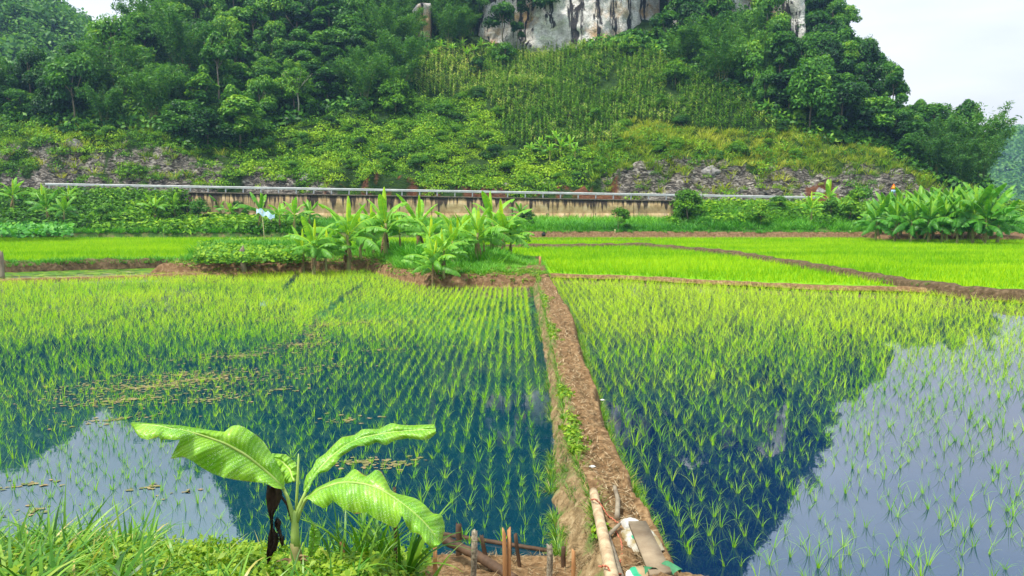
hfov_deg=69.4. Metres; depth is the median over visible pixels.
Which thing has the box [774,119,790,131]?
bush
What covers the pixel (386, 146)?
bush
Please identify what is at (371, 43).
bamboo clump
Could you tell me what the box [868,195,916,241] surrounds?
banana plant
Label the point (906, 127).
broadleaf tree
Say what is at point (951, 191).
banana plant
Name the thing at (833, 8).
broadleaf tree
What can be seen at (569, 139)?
banana plant
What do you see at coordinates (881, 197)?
banana plant
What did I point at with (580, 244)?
dike
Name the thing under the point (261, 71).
broadleaf tree
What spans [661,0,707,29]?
broadleaf tree
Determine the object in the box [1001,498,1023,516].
rice seedling
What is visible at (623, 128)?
bush
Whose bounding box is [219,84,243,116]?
broadleaf tree
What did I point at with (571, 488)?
wall litter
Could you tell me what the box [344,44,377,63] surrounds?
bamboo clump
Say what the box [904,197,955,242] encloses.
banana plant
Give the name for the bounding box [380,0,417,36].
bamboo clump
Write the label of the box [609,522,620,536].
stick
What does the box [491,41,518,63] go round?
broadleaf tree
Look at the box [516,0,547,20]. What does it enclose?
broadleaf tree
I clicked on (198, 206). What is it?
verge tree
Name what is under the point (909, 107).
broadleaf tree
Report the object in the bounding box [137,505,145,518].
rice seedling
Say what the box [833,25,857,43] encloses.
broadleaf tree
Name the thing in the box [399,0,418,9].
bamboo clump
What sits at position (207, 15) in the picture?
broadleaf tree
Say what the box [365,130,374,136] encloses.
bush
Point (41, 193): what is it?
banana plant
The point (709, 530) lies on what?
rice seedling
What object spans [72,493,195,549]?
grass tuft
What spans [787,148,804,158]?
bush
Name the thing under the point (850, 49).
broadleaf tree
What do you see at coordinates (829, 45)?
broadleaf tree
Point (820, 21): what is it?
broadleaf tree
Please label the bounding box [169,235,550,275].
island grass
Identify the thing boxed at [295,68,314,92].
broadleaf tree
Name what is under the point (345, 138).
bush
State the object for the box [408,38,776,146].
maize vegetation
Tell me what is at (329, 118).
bush
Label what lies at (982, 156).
bamboo clump
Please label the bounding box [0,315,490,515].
floating weeds
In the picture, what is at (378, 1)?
bamboo clump
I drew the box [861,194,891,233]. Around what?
banana plant
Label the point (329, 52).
broadleaf tree
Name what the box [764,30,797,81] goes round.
broadleaf tree
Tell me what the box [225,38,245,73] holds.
broadleaf tree
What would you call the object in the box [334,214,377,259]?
banana plant
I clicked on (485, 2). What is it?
bush
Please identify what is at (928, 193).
banana plant
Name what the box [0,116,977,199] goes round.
dry grass
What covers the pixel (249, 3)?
broadleaf tree
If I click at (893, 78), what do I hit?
broadleaf tree
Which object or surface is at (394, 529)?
wooden stake
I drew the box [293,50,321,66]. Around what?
broadleaf tree
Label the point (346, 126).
bush
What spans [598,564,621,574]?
red cord
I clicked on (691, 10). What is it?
broadleaf tree
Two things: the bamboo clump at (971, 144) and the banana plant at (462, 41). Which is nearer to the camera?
the bamboo clump at (971, 144)
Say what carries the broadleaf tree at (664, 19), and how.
on the hillside
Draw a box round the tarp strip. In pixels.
[643,561,681,574]
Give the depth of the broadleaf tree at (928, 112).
107.80 m
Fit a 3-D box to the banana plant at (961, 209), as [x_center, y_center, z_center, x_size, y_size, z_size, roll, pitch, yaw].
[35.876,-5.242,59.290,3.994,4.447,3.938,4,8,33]
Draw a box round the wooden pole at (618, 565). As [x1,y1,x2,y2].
[609,536,623,575]
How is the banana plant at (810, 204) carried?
on the verge
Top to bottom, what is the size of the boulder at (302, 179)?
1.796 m
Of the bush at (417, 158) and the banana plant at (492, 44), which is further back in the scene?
the banana plant at (492, 44)
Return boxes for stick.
[609,522,620,536]
[613,485,619,519]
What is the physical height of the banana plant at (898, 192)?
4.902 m
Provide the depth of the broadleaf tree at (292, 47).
117.52 m
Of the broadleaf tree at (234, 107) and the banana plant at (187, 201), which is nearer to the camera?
the banana plant at (187, 201)
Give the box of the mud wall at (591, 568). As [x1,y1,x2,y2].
[533,279,603,575]
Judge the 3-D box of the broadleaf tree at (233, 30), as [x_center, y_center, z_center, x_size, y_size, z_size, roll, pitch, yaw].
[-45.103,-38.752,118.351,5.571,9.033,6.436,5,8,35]
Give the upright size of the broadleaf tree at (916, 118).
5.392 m
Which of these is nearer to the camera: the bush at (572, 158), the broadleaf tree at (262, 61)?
the bush at (572, 158)
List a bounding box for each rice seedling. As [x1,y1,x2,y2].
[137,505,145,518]
[191,489,206,503]
[659,500,682,515]
[680,541,694,554]
[681,531,701,546]
[688,510,709,527]
[702,514,719,535]
[708,502,722,516]
[716,502,738,526]
[729,529,740,547]
[753,545,780,564]
[789,480,798,494]
[796,526,823,556]
[810,545,828,568]
[817,531,857,558]
[837,529,851,546]
[837,533,870,554]
[838,546,857,569]
[878,546,892,567]
[890,505,907,517]
[894,541,908,556]
[895,551,925,575]
[901,545,920,568]
[909,536,932,556]
[912,479,928,493]
[920,544,940,565]
[945,509,960,526]
[956,517,969,537]
[960,529,979,546]
[966,513,979,527]
[996,511,1016,527]
[997,560,1020,569]
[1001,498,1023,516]
[1010,480,1022,495]
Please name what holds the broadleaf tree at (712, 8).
on the hillside
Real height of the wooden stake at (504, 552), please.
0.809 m
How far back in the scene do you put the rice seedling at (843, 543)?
7.19 m
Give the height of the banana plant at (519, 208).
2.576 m
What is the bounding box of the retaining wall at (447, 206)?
[188,192,673,218]
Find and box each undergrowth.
[0,2,949,200]
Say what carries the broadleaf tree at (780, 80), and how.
on the hillside
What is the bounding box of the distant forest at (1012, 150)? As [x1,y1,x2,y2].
[986,124,1023,200]
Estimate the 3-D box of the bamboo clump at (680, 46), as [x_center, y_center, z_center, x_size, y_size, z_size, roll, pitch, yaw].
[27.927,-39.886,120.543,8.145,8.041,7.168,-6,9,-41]
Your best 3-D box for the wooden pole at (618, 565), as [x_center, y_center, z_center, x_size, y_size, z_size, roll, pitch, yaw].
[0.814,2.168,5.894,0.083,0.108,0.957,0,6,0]
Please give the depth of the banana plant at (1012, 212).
64.03 m
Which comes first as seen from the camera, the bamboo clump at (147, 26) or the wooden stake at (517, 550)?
the wooden stake at (517, 550)
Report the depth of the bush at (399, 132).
103.19 m
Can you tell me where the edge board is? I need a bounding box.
[443,532,560,553]
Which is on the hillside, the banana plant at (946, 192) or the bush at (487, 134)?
the bush at (487, 134)
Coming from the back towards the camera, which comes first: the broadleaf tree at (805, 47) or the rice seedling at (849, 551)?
the broadleaf tree at (805, 47)
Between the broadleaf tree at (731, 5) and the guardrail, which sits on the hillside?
the broadleaf tree at (731, 5)
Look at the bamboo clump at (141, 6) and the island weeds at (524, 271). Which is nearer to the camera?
the island weeds at (524, 271)
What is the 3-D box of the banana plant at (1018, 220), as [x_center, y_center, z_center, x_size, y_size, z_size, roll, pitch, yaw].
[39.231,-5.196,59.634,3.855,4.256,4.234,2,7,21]
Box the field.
[12,239,1023,288]
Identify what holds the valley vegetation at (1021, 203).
on the hillside
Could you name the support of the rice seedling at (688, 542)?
on the paddy water at (702, 559)
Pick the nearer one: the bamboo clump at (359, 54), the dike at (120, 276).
the dike at (120, 276)
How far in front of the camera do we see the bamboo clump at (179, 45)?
110.77 m
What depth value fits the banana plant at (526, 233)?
38.22 m
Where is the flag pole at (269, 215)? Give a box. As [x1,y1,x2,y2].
[256,208,274,239]
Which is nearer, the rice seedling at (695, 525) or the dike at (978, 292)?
the rice seedling at (695, 525)
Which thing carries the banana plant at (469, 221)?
on the island terrain at (420, 279)
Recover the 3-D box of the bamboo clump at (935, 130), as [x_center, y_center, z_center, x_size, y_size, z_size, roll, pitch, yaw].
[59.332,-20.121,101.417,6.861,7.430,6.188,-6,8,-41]
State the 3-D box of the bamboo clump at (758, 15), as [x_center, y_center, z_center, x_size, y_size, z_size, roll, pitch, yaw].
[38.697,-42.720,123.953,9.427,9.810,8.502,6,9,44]
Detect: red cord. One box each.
[591,498,617,523]
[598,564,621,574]
[615,531,622,562]
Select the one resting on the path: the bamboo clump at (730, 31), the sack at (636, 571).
the sack at (636, 571)
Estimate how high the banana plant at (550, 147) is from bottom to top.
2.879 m
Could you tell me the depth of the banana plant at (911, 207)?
61.13 m
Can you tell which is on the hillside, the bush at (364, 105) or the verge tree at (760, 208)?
the bush at (364, 105)
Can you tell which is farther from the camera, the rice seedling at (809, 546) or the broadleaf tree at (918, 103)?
the broadleaf tree at (918, 103)
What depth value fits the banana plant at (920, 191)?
68.43 m
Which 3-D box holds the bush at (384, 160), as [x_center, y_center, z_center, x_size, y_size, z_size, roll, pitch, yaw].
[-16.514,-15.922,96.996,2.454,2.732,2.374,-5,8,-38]
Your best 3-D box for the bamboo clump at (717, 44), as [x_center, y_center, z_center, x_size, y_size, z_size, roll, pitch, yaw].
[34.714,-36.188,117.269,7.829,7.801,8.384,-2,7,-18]
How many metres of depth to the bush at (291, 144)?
101.04 m
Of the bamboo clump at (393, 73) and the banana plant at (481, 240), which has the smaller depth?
the banana plant at (481, 240)
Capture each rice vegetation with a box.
[0,236,1023,288]
[0,268,545,550]
[551,274,1023,575]
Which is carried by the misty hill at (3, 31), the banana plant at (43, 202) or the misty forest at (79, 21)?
the misty forest at (79, 21)
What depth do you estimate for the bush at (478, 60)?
121.30 m
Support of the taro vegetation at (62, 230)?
on the verge
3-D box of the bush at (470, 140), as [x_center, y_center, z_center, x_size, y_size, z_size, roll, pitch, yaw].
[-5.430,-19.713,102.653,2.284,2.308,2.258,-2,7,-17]
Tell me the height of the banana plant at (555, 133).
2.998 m
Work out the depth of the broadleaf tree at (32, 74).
104.75 m
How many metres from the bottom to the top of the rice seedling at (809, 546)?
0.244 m
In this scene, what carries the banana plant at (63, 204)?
on the verge
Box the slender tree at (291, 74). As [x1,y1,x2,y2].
[281,66,316,116]
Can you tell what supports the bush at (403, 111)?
on the hillside
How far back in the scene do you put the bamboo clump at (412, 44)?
114.70 m
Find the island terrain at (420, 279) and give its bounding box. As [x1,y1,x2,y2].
[149,255,554,287]
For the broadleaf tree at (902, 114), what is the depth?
103.71 m
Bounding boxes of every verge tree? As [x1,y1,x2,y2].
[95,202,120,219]
[189,197,211,216]
[229,200,247,214]
[518,209,535,223]
[611,206,630,228]
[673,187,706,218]
[745,198,769,223]
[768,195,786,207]
[818,197,840,214]
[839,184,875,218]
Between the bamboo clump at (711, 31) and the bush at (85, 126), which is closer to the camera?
the bush at (85, 126)
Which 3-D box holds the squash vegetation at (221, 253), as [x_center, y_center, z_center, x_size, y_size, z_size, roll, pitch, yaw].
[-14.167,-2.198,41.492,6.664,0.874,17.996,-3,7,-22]
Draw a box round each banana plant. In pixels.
[0,177,30,208]
[25,184,50,200]
[25,188,59,218]
[46,196,80,219]
[57,185,78,199]
[131,422,444,573]
[136,192,169,216]
[165,192,188,215]
[181,198,190,212]
[209,195,223,211]
[215,202,241,213]
[237,192,274,224]
[269,202,292,228]
[278,197,314,228]
[281,226,325,272]
[283,216,336,274]
[299,200,321,224]
[303,229,354,272]
[312,196,388,270]
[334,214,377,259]
[351,203,400,253]
[352,187,421,253]
[387,210,419,245]
[388,193,444,244]
[401,234,460,287]
[408,216,447,240]
[417,228,469,278]
[430,213,477,262]
[434,211,472,244]
[440,205,513,258]
[446,43,456,54]
[451,213,475,241]
[457,37,466,51]
[458,191,531,248]
[462,46,472,61]
[465,223,504,255]
[474,199,531,250]
[477,37,488,45]
[485,41,497,51]
[498,221,534,254]
[509,202,527,216]
[524,142,538,158]
[535,135,548,146]
[541,142,556,160]
[545,129,562,147]
[552,135,569,156]
[563,134,576,149]
[569,142,580,152]
[759,98,773,110]
[799,192,823,222]
[812,179,840,202]
[838,195,859,218]
[852,199,893,240]
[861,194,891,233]
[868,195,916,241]
[875,191,903,214]
[882,192,916,234]
[886,197,938,242]
[892,187,909,230]
[894,185,941,226]
[899,194,938,239]
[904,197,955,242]
[916,190,953,240]
[919,196,964,242]
[923,191,965,240]
[924,187,949,201]
[931,184,969,234]
[934,187,955,196]
[935,195,988,242]
[936,183,1010,242]
[949,190,982,239]
[953,192,1005,238]
[953,192,1020,243]
[963,182,1007,234]
[970,191,1023,240]
[977,184,1020,234]
[982,199,1023,244]
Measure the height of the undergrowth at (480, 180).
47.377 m
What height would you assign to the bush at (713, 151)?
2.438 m
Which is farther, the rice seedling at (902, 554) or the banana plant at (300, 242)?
the banana plant at (300, 242)
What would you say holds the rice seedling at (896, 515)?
on the paddy water at (702, 559)
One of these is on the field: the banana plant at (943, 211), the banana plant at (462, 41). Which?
the banana plant at (943, 211)
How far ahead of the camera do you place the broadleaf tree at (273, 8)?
126.44 m
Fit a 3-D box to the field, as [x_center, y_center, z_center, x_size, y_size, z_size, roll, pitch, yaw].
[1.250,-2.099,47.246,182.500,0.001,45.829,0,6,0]
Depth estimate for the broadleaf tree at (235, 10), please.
125.33 m
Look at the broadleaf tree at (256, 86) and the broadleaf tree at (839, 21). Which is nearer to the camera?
the broadleaf tree at (256, 86)
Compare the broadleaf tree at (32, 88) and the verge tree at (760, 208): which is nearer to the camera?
the verge tree at (760, 208)
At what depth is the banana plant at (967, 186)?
67.75 m
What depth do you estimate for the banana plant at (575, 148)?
99.71 m
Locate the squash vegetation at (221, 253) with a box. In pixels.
[193,237,307,264]
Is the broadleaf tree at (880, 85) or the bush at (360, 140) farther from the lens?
the broadleaf tree at (880, 85)
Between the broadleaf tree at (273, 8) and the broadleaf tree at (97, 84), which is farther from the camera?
the broadleaf tree at (273, 8)
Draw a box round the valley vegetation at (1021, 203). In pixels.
[1004,198,1023,208]
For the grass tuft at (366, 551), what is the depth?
5.66 m
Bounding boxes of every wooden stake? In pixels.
[339,542,344,558]
[393,486,397,562]
[433,547,437,574]
[456,522,461,556]
[470,529,477,575]
[479,534,487,555]
[502,527,506,575]
[507,526,510,575]
[514,533,520,566]
[546,543,552,575]
[561,546,565,567]
[571,549,575,575]
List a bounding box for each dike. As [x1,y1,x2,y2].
[0,272,257,281]
[4,257,178,271]
[486,242,655,247]
[531,239,647,241]
[549,273,926,291]
[643,243,1023,300]
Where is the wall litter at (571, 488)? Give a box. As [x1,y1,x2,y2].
[532,283,598,575]
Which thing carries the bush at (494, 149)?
on the hillside
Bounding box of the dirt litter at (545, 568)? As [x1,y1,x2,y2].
[428,547,578,575]
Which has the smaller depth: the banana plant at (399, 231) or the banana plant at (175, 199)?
the banana plant at (399, 231)
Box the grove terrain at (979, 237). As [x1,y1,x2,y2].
[866,234,1023,240]
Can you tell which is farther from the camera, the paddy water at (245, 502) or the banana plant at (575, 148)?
the banana plant at (575, 148)
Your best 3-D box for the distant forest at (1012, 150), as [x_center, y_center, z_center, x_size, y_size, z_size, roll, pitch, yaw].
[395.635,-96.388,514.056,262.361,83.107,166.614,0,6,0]
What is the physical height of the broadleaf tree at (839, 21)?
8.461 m
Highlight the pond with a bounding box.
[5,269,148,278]
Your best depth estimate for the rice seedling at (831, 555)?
6.98 m
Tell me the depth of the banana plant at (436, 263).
29.55 m
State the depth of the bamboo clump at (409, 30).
124.07 m
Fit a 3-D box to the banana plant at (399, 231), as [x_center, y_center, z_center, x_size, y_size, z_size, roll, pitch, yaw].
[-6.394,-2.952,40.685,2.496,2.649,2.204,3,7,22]
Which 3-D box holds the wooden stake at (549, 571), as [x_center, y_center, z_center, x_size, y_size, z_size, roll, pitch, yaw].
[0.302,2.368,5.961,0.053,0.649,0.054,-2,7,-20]
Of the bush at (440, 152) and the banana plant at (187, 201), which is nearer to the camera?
the banana plant at (187, 201)
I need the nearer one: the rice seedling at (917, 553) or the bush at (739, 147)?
the rice seedling at (917, 553)
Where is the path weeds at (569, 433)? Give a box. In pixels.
[535,274,611,538]
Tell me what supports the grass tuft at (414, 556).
on the bank ground at (532, 561)
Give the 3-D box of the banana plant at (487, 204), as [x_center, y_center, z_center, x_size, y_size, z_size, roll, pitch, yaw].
[-1.151,-3.240,38.947,3.678,3.742,3.280,5,8,39]
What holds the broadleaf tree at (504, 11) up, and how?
on the cliff at (561, 22)
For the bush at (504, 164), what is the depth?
97.33 m
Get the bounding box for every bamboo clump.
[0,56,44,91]
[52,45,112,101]
[71,25,156,103]
[73,78,127,125]
[110,0,167,24]
[111,64,166,106]
[112,57,188,124]
[128,0,167,11]
[137,17,209,60]
[145,0,187,6]
[147,0,227,75]
[152,64,203,101]
[180,0,209,20]
[183,50,215,79]
[325,59,355,86]
[335,50,392,100]
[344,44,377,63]
[347,45,389,83]
[355,43,391,72]
[360,35,392,54]
[364,8,383,38]
[365,0,398,19]
[366,58,418,87]
[367,0,416,38]
[369,0,409,36]
[376,35,410,63]
[377,27,439,86]
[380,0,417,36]
[393,4,427,28]
[393,13,427,43]
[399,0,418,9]
[418,0,456,13]
[429,1,470,44]
[431,0,460,36]
[442,0,471,12]
[443,5,482,42]
[454,0,484,34]
[657,15,704,57]
[678,13,734,64]
[692,29,760,83]
[700,12,747,48]
[713,31,763,75]
[718,0,771,44]
[729,17,776,66]
[909,128,971,172]
[920,112,967,159]
[927,139,989,168]
[931,101,1011,156]
[940,100,1022,169]
[940,151,989,182]
[950,132,1007,176]
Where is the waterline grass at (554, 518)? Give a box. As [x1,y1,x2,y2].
[529,276,678,559]
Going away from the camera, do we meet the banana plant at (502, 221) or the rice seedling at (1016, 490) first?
the rice seedling at (1016, 490)
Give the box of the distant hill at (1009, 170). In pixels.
[992,148,1023,194]
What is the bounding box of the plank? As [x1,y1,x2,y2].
[628,521,670,575]
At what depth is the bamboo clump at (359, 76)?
109.72 m
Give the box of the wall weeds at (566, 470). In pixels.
[532,281,594,563]
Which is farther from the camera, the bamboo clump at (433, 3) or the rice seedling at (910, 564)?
the bamboo clump at (433, 3)
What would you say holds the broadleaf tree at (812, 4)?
on the hillside
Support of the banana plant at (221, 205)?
on the verge
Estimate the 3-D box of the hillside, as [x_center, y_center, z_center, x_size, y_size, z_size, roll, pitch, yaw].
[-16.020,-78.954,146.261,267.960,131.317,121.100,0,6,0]
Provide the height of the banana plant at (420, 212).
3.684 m
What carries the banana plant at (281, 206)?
on the verge
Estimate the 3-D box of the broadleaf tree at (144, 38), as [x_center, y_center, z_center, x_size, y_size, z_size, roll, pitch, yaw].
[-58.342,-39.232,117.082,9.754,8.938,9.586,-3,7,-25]
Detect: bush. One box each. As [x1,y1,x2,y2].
[48,126,65,133]
[78,122,100,135]
[96,124,119,137]
[146,131,168,140]
[246,144,259,152]
[257,137,279,152]
[283,141,298,152]
[288,160,301,169]
[291,131,310,143]
[302,148,313,155]
[311,141,326,148]
[321,115,340,125]
[339,123,352,131]
[340,135,353,142]
[344,158,359,167]
[351,136,368,148]
[354,99,371,114]
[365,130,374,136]
[374,119,389,128]
[374,143,396,156]
[379,156,392,169]
[390,119,407,128]
[391,152,408,161]
[392,129,405,139]
[397,109,413,116]
[404,153,432,167]
[406,97,423,108]
[430,147,450,160]
[434,102,455,114]
[435,129,449,140]
[448,124,464,135]
[451,113,468,122]
[453,92,469,101]
[455,172,467,179]
[466,137,480,147]
[467,56,487,74]
[467,86,486,99]
[469,113,480,121]
[477,0,489,4]
[478,143,505,157]
[482,132,497,141]
[489,106,505,115]
[497,161,514,170]
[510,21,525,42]
[533,147,545,156]
[545,0,560,8]
[551,172,561,180]
[560,155,576,162]
[571,171,583,180]
[586,107,602,121]
[588,162,604,171]
[614,118,632,128]
[614,138,625,145]
[617,34,640,54]
[618,125,627,131]
[651,140,665,150]
[653,94,667,106]
[666,138,684,150]
[671,114,689,127]
[708,149,724,161]
[725,139,752,157]
[760,138,773,146]
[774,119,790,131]
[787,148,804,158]
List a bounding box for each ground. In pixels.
[75,554,702,575]
[618,279,917,292]
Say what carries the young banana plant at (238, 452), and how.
on the bank ground at (532, 561)
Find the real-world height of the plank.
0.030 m
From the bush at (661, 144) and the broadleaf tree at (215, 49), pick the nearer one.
the bush at (661, 144)
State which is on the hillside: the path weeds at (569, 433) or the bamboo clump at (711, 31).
the bamboo clump at (711, 31)
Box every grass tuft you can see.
[2,476,121,546]
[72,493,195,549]
[285,467,419,575]
[289,489,405,563]
[334,487,484,575]
[394,543,461,575]
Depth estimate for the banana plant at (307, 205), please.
71.11 m
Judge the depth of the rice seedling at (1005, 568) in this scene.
6.73 m
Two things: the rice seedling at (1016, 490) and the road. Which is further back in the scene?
the road
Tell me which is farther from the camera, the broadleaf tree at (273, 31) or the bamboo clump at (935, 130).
the broadleaf tree at (273, 31)
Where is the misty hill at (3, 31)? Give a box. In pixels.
[0,0,79,61]
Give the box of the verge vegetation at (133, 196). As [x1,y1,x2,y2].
[0,185,1023,234]
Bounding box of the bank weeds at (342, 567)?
[0,531,432,575]
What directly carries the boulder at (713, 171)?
on the hillside
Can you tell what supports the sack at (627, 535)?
on the path
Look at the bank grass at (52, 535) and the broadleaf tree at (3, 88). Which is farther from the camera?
the broadleaf tree at (3, 88)
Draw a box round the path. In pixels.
[539,275,677,575]
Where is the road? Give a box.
[182,194,674,212]
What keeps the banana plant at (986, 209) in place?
on the field
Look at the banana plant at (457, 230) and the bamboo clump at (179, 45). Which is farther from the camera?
the bamboo clump at (179, 45)
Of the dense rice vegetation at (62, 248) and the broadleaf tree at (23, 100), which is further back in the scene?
the broadleaf tree at (23, 100)
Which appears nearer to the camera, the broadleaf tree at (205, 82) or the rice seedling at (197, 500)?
the rice seedling at (197, 500)
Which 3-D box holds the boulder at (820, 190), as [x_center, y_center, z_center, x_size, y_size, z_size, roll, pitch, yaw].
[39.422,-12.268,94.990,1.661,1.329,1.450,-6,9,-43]
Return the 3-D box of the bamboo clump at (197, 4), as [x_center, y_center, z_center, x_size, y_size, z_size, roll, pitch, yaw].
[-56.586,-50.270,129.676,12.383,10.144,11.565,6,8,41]
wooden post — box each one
[0,250,4,278]
[240,246,246,271]
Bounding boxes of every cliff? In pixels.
[412,3,432,45]
[478,0,659,52]
[667,0,768,26]
[769,0,805,39]
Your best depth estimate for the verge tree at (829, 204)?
76.91 m
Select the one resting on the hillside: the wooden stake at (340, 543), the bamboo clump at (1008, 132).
the bamboo clump at (1008, 132)
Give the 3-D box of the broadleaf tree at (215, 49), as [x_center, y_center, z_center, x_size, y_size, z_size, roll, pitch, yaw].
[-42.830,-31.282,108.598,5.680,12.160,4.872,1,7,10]
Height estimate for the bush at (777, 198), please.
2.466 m
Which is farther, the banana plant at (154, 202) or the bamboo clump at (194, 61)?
the bamboo clump at (194, 61)
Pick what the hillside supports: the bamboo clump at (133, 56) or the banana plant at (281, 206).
the bamboo clump at (133, 56)
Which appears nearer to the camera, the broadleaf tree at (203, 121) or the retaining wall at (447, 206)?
the retaining wall at (447, 206)
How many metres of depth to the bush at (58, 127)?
99.62 m
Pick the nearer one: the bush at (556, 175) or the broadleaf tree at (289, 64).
the bush at (556, 175)
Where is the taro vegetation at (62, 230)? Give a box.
[0,219,74,237]
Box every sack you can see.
[621,517,638,528]
[621,528,663,552]
[626,565,673,575]
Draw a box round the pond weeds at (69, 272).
[5,268,163,276]
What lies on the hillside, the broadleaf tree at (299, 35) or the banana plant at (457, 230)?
the broadleaf tree at (299, 35)
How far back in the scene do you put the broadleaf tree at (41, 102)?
100.53 m
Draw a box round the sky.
[61,0,1023,131]
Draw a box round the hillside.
[0,0,997,202]
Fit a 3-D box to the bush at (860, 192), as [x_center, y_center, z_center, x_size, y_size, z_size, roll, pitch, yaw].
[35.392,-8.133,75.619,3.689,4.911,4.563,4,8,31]
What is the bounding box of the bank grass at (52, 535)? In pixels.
[0,493,453,575]
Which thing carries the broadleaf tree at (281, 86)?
on the hillside
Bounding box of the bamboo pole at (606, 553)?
[589,488,618,575]
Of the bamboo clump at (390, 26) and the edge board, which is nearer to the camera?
the edge board
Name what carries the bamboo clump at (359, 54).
on the hillside
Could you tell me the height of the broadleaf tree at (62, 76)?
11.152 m
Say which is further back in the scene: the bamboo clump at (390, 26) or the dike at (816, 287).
the bamboo clump at (390, 26)
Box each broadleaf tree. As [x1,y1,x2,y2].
[0,85,15,103]
[2,88,39,112]
[5,45,46,92]
[22,60,44,94]
[28,76,70,114]
[31,60,54,92]
[39,64,51,85]
[42,55,102,117]
[56,42,79,59]
[67,52,88,59]
[83,13,137,75]
[84,57,110,86]
[118,12,166,49]
[127,44,153,70]
[141,62,176,90]
[149,2,194,33]
[160,99,199,132]
[183,107,237,148]
[184,72,220,115]
[186,18,207,43]
[198,30,240,102]
[199,0,227,21]
[211,9,240,27]
[212,15,247,43]
[212,94,260,147]
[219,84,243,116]
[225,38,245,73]
[226,62,254,91]
[228,6,252,36]
[233,108,274,132]
[235,4,268,37]
[235,42,255,68]
[242,0,259,7]
[242,74,278,118]
[250,55,281,74]
[252,29,271,61]
[253,0,293,29]
[254,67,273,97]
[255,66,280,89]
[256,20,286,52]
[270,76,316,112]
[272,41,306,62]
[276,28,321,53]
[278,1,317,36]
[281,58,301,78]
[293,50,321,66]
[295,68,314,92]
[301,64,321,77]
[303,0,326,28]
[306,30,346,56]
[309,66,339,103]
[310,0,343,30]
[319,45,346,71]
[324,13,375,48]
[333,0,371,28]
[377,77,408,111]
[481,1,517,41]
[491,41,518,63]
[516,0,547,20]
[649,10,677,39]
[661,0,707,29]
[661,59,691,84]
[672,1,707,43]
[702,0,730,29]
[703,50,731,73]
[714,0,739,24]
[733,40,764,82]
[742,0,791,37]
[749,69,777,102]
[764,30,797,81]
[767,69,807,117]
[776,33,821,72]
[786,57,840,129]
[797,10,840,36]
[805,0,829,11]
[806,31,839,52]
[808,82,877,129]
[811,36,856,72]
[811,54,835,73]
[812,68,864,111]
[826,0,850,27]
[828,4,862,27]
[830,16,844,27]
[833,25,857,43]
[836,40,860,79]
[843,96,896,130]
[852,61,867,83]
[856,36,883,64]
[857,39,890,82]
[858,82,878,99]
[871,60,910,98]
[876,107,920,139]
[882,64,908,104]
[894,120,928,149]
[895,104,915,113]
[896,132,919,156]
[898,115,931,137]
[912,99,926,110]
[916,102,957,128]
[955,98,983,122]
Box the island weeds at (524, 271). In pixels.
[167,255,552,282]
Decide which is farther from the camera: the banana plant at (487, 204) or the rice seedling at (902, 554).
the banana plant at (487, 204)
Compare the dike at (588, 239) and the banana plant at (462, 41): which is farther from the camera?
the banana plant at (462, 41)
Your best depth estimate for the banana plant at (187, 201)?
84.45 m
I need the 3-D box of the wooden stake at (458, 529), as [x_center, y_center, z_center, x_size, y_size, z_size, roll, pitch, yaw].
[-0.496,2.462,6.893,0.060,0.573,0.059,2,7,21]
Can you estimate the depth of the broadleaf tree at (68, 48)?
115.74 m
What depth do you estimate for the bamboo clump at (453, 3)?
133.37 m
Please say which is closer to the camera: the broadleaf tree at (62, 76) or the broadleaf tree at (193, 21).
the broadleaf tree at (62, 76)
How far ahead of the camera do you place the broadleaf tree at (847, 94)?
101.27 m
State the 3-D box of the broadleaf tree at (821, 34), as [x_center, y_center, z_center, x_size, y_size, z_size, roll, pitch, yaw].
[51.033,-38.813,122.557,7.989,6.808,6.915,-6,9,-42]
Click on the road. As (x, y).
(188, 208)
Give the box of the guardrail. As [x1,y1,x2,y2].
[45,183,815,200]
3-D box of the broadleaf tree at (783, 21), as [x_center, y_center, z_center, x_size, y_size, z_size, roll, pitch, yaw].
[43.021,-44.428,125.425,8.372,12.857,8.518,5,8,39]
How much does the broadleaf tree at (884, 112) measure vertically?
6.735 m
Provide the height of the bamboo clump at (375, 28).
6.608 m
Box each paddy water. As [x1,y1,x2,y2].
[0,270,560,556]
[553,277,1023,575]
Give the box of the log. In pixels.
[441,536,517,575]
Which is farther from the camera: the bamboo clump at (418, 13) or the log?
the bamboo clump at (418, 13)
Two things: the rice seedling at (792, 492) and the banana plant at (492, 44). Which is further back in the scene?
the banana plant at (492, 44)
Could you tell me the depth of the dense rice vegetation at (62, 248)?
45.69 m
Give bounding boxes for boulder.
[63,139,80,147]
[299,173,311,181]
[701,165,720,177]
[816,187,825,194]
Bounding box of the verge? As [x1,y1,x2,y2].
[1,195,1022,238]
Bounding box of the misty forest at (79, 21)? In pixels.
[0,0,96,75]
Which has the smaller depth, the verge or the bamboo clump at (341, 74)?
the verge
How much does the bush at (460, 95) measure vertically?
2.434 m
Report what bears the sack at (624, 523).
on the path

